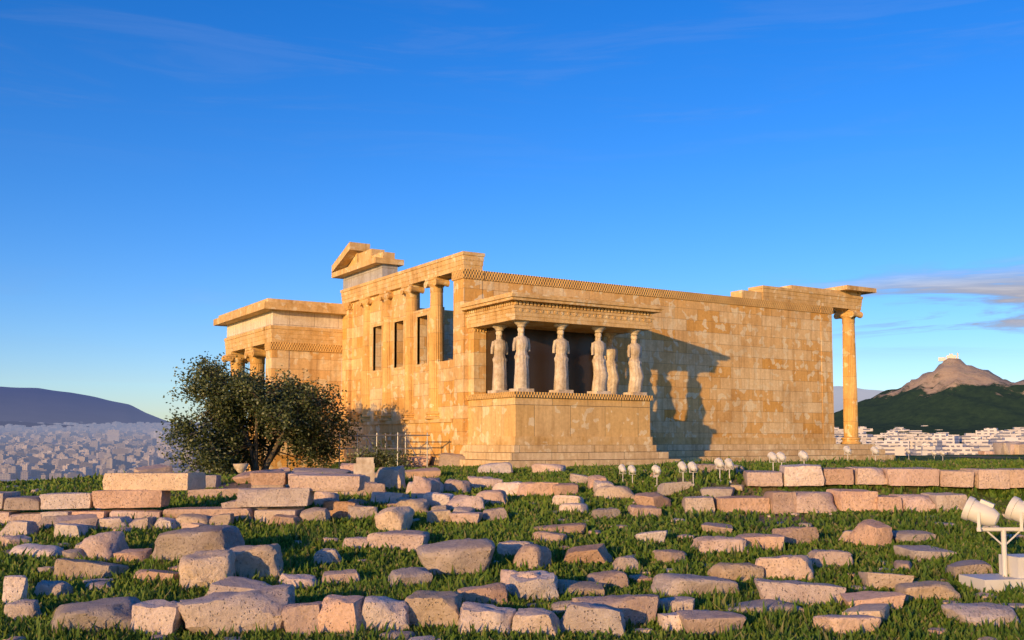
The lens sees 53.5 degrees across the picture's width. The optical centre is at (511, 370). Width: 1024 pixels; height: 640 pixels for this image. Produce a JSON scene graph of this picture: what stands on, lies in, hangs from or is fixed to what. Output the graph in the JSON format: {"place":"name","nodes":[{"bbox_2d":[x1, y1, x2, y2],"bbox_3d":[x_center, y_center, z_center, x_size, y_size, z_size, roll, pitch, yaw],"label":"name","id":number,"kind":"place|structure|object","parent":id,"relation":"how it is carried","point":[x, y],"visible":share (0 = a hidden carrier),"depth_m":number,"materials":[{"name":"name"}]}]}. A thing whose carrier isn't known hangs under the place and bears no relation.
{"place":"outdoors","nodes":[
{"label":"outdoors","id":0,"kind":"place"},
{"bbox_2d":[0,421,88,426],"bbox_3d":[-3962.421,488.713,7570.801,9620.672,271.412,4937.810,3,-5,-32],"label":"foothills","id":1,"kind":"structure","parent":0,"point":[26,424],"depth_m":7895.98,"materials":[{"name":"grey"}]},
{"bbox_2d":[0,387,169,423],"bbox_3d":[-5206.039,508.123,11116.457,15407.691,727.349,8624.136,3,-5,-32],"label":"parnitha mountains","id":2,"kind":"structure","parent":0,"point":[37,405],"depth_m":10476.26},
{"bbox_2d":[0,421,214,479],"bbox_3d":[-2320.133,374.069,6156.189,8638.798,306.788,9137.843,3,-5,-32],"label":"distant city","id":3,"kind":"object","parent":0,"point":[24,457],"visible":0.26,"depth_m":3086.02},
{"bbox_2d":[0,422,1023,639],"bbox_3d":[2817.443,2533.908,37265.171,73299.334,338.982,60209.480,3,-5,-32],"label":"terrain ground","id":4,"kind":"structure","parent":0,"point":[913,489],"depth_m":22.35,"materials":[{"name":"green plant"}]},
{"bbox_2d":[156,348,364,475],"bbox_3d":[-9.453,2.695,38.316,6.822,6.862,6.749,0,-4,6],"label":"olive tree","id":5,"kind":"object","parent":4,"relation":"on","point":[271,400],"depth_m":37.19,"materials":[{"name":"green plant"}]},
{"bbox_2d":[233,457,374,481],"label":"column capital fragments","id":6,"kind":"object","parent":4,"relation":"on","point":[364,466],"visible":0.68,"depth_m":24.00,"materials":[{"name":"stone"}]},
{"bbox_2d":[338,438,417,467],"bbox_3d":[-4.858,4.319,38.048,3.587,3.584,4.294,3,-5,-32],"label":"olive shrub","id":7,"kind":"object","parent":4,"relation":"on","point":[385,460],"depth_m":37.61,"materials":[{"name":"green plant"}]},
{"bbox_2d":[338,432,429,466],"bbox_3d":[-5.062,4.191,39.218,1.400,3.550,5.700,3,-5,-32],"label":"railing","id":8,"kind":"object","parent":4,"relation":"on","point":[397,435],"visible":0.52,"depth_m":38.21,"materials":[{"name":"grey metal"}]},
{"bbox_2d":[0,452,1023,639],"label":"stone blocks","id":9,"kind":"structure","parent":4,"relation":"on","point":[216,550],"depth_m":15.29,"materials":[{"name":"stone"}]},
{"bbox_2d":[340,444,894,467],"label":"temple steps","id":10,"kind":"structure","parent":4,"relation":"on","point":[517,456],"depth_m":37.52,"materials":[{"name":"beige stone"}]},
{"bbox_2d":[221,277,862,470],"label":"columns","id":11,"kind":"structure","parent":10,"relation":"on","point":[255,356],"depth_m":43.76,"materials":[{"name":"beige stone"}]},
{"bbox_2d":[618,464,625,480],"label":"floodlight","id":12,"kind":"object","parent":4,"relation":"on","point":[621,468],"visible":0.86,"depth_m":26.45,"materials":[{"name":"grey paint"}]},
{"bbox_2d":[628,465,635,482],"bbox_3d":[3.077,2.718,25.933,0.201,0.622,0.258,3,-5,-32],"label":"floodlight","id":13,"kind":"object","parent":4,"relation":"on","point":[631,469],"visible":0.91,"depth_m":25.89,"materials":[{"name":"grey paint"}]},
{"bbox_2d":[651,465,660,485],"bbox_3d":[3.495,2.582,24.500,0.190,0.622,0.257,3,-5,-32],"label":"floodlight","id":14,"kind":"object","parent":4,"relation":"on","point":[656,469],"visible":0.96,"depth_m":24.46,"materials":[{"name":"grey paint"}]},
{"bbox_2d":[678,461,686,481],"bbox_3d":[3.908,2.383,23.183,0.204,0.622,0.257,3,-5,-32],"label":"floodlight","id":15,"kind":"object","parent":4,"relation":"on","point":[682,466],"visible":0.89,"depth_m":23.14,"materials":[{"name":"grey paint"}]},
{"bbox_2d":[687,461,696,485],"bbox_3d":[4.061,2.347,22.752,0.203,0.622,0.257,3,-5,-32],"label":"floodlight","id":16,"kind":"object","parent":4,"relation":"on","point":[691,465],"visible":0.96,"depth_m":22.72,"materials":[{"name":"grey paint"}]},
{"bbox_2d":[714,458,723,481],"bbox_3d":[4.654,2.261,22.734,0.200,0.622,0.258,3,-5,-32],"label":"floodlight","id":17,"kind":"object","parent":4,"relation":"on","point":[718,462],"visible":1,"depth_m":22.70,"materials":[{"name":"grey paint"}]},
{"bbox_2d":[724,458,733,482],"bbox_3d":[4.858,2.269,22.694,0.189,0.622,0.257,1,-4,-9],"label":"floodlight","id":18,"kind":"object","parent":4,"relation":"on","point":[728,463],"visible":0.98,"depth_m":22.67,"materials":[{"name":"grey paint"}]},
{"bbox_2d":[767,452,776,470],"bbox_3d":[6.091,2.203,23.681,0.203,0.622,0.257,3,-5,-32],"label":"floodlight","id":19,"kind":"object","parent":4,"relation":"on","point":[772,456],"visible":0.88,"depth_m":23.65,"materials":[{"name":"grey paint"}]},
{"bbox_2d":[776,452,785,464],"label":"floodlight","id":20,"kind":"object","parent":4,"relation":"on","point":[781,456],"visible":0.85,"depth_m":23.55,"materials":[{"name":"grey paint"}]},
{"bbox_2d":[798,451,808,463],"bbox_3d":[6.936,2.210,24.124,0.192,0.622,0.257,3,-5,-32],"label":"floodlight","id":21,"kind":"object","parent":4,"relation":"on","point":[802,455],"visible":0.88,"depth_m":24.08,"materials":[{"name":"grey paint"}]},
{"bbox_2d":[843,446,850,459],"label":"floodlight","id":22,"kind":"object","parent":4,"relation":"on","point":[847,449],"visible":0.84,"depth_m":27.24,"materials":[{"name":"grey paint"}]},
{"bbox_2d":[870,446,878,460],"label":"floodlight","id":23,"kind":"object","parent":4,"relation":"on","point":[874,449],"visible":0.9,"depth_m":27.33,"materials":[{"name":"grey paint"}]},
{"bbox_2d":[921,450,927,454],"bbox_3d":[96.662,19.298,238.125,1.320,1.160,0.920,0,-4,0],"label":"building","id":24,"kind":"structure","parent":4,"relation":"on","point":[923,452],"depth_m":237.72,"materials":[{"name":"grey paint"}]},
{"bbox_2d":[959,496,1023,592],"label":"floodlights","id":25,"kind":"object","parent":4,"relation":"on","point":[983,512],"visible":0.98,"depth_m":13.94,"materials":[{"name":"grey paint"}]},
{"bbox_2d":[978,441,1023,454],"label":"low end wall","id":26,"kind":"structure","parent":4,"relation":"on","point":[1009,448],"depth_m":72.84,"materials":[{"name":"stone"}]},
{"bbox_2d":[0,0,1023,421],"label":"sky","id":27,"kind":"structure","parent":0,"point":[169,168],"materials":[{"name":"blue"}]},
{"bbox_2d":[264,278,833,470],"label":"erechtheion walls","id":28,"kind":"structure","parent":0,"point":[709,369],"depth_m":44.72,"materials":[{"name":"beige stone"}]},
{"bbox_2d":[343,264,397,288],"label":"erechtheion west frieze","id":29,"kind":"object","parent":28,"relation":"on","point":[370,274],"visible":0.71,"depth_m":45.51,"materials":[{"name":"beige stone"}]},
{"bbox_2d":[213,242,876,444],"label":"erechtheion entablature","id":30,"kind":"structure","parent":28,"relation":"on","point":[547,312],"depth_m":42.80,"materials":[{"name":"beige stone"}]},
{"bbox_2d":[227,311,341,337],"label":"porch frieze","id":31,"kind":"object","parent":30,"relation":"on","point":[300,319],"visible":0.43,"depth_m":47.26,"materials":[{"name":"stone"}]},
{"bbox_2d":[488,325,508,392],"bbox_3d":[-0.453,-0.440,37.002,0.713,2.580,0.620,3,-5,-32],"label":"caryatid","id":32,"kind":"object","parent":30,"relation":"on","point":[499,346],"visible":1,"depth_m":36.83,"materials":[{"name":"stone"}]},
{"bbox_2d":[509,321,533,391],"bbox_3d":[0.336,-0.527,35.753,0.713,2.580,0.620,3,-5,-32],"label":"caryatid","id":33,"kind":"object","parent":30,"relation":"on","point":[521,342],"visible":1,"depth_m":35.58,"materials":[{"name":"stone"}]},
{"bbox_2d":[486,328,601,393],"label":"porch interior wall","id":34,"kind":"structure","parent":30,"relation":"on","point":[542,366],"depth_m":38.62,"materials":[{"name":"brown stone"}]},
{"bbox_2d":[468,397,649,436],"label":"porch base wall","id":35,"kind":"structure","parent":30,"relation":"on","point":[530,416],"depth_m":36.54,"materials":[{"name":"stone"}]},
{"bbox_2d":[549,324,573,392],"bbox_3d":[1.774,-0.464,36.657,0.713,2.580,0.620,3,-5,-32],"label":"caryatid","id":36,"kind":"object","parent":30,"relation":"on","point":[560,347],"visible":0.99,"depth_m":36.48,"materials":[{"name":"stone"}]},
{"bbox_2d":[587,326,610,393],"bbox_3d":[3.213,-0.401,37.560,0.712,2.580,0.620,3,-5,-32],"label":"caryatid","id":37,"kind":"object","parent":30,"relation":"on","point":[598,352],"visible":1,"depth_m":37.37,"materials":[{"name":"stone"}]},
{"bbox_2d":[604,333,621,394],"bbox_3d":[3.863,-0.250,39.713,0.712,2.580,0.620,3,-5,-32],"label":"caryatid","id":38,"kind":"object","parent":30,"relation":"on","point":[611,358],"visible":0.88,"depth_m":39.53,"materials":[{"name":"stone"}]},
{"bbox_2d":[623,329,646,394],"bbox_3d":[4.651,-0.338,38.464,0.712,2.580,0.620,3,-5,-32],"label":"caryatid","id":39,"kind":"object","parent":30,"relation":"on","point":[634,354],"visible":1,"depth_m":38.28,"materials":[{"name":"stone"}]},
{"bbox_2d":[265,269,832,400],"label":"erechtheion carved bands","id":40,"kind":"object","parent":28,"relation":"attached to","point":[544,281],"visible":0.7,"depth_m":41.62,"materials":[{"name":"beige stone"}]},
{"bbox_2d":[833,386,882,412],"bbox_3d":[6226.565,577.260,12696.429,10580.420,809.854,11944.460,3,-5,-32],"label":"mountains","id":41,"kind":"structure","parent":0,"point":[863,394],"depth_m":12341.80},
{"bbox_2d":[834,358,1023,443],"bbox_3d":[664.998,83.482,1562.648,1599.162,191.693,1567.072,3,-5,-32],"label":"hill","id":42,"kind":"structure","parent":0,"point":[955,396],"depth_m":1322.82,"materials":[{"name":"green plant"}]},
{"bbox_2d":[834,425,1023,455],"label":"city buildings","id":43,"kind":"structure","parent":42,"relation":"on","point":[896,441],"depth_m":938.75,"materials":[{"name":"white concrete"}]},
{"bbox_2d":[938,353,958,361],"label":"hilltop building","id":44,"kind":"structure","parent":42,"relation":"on","point":[947,357],"depth_m":1471.01,"materials":[{"name":"white paint"}]}
]}

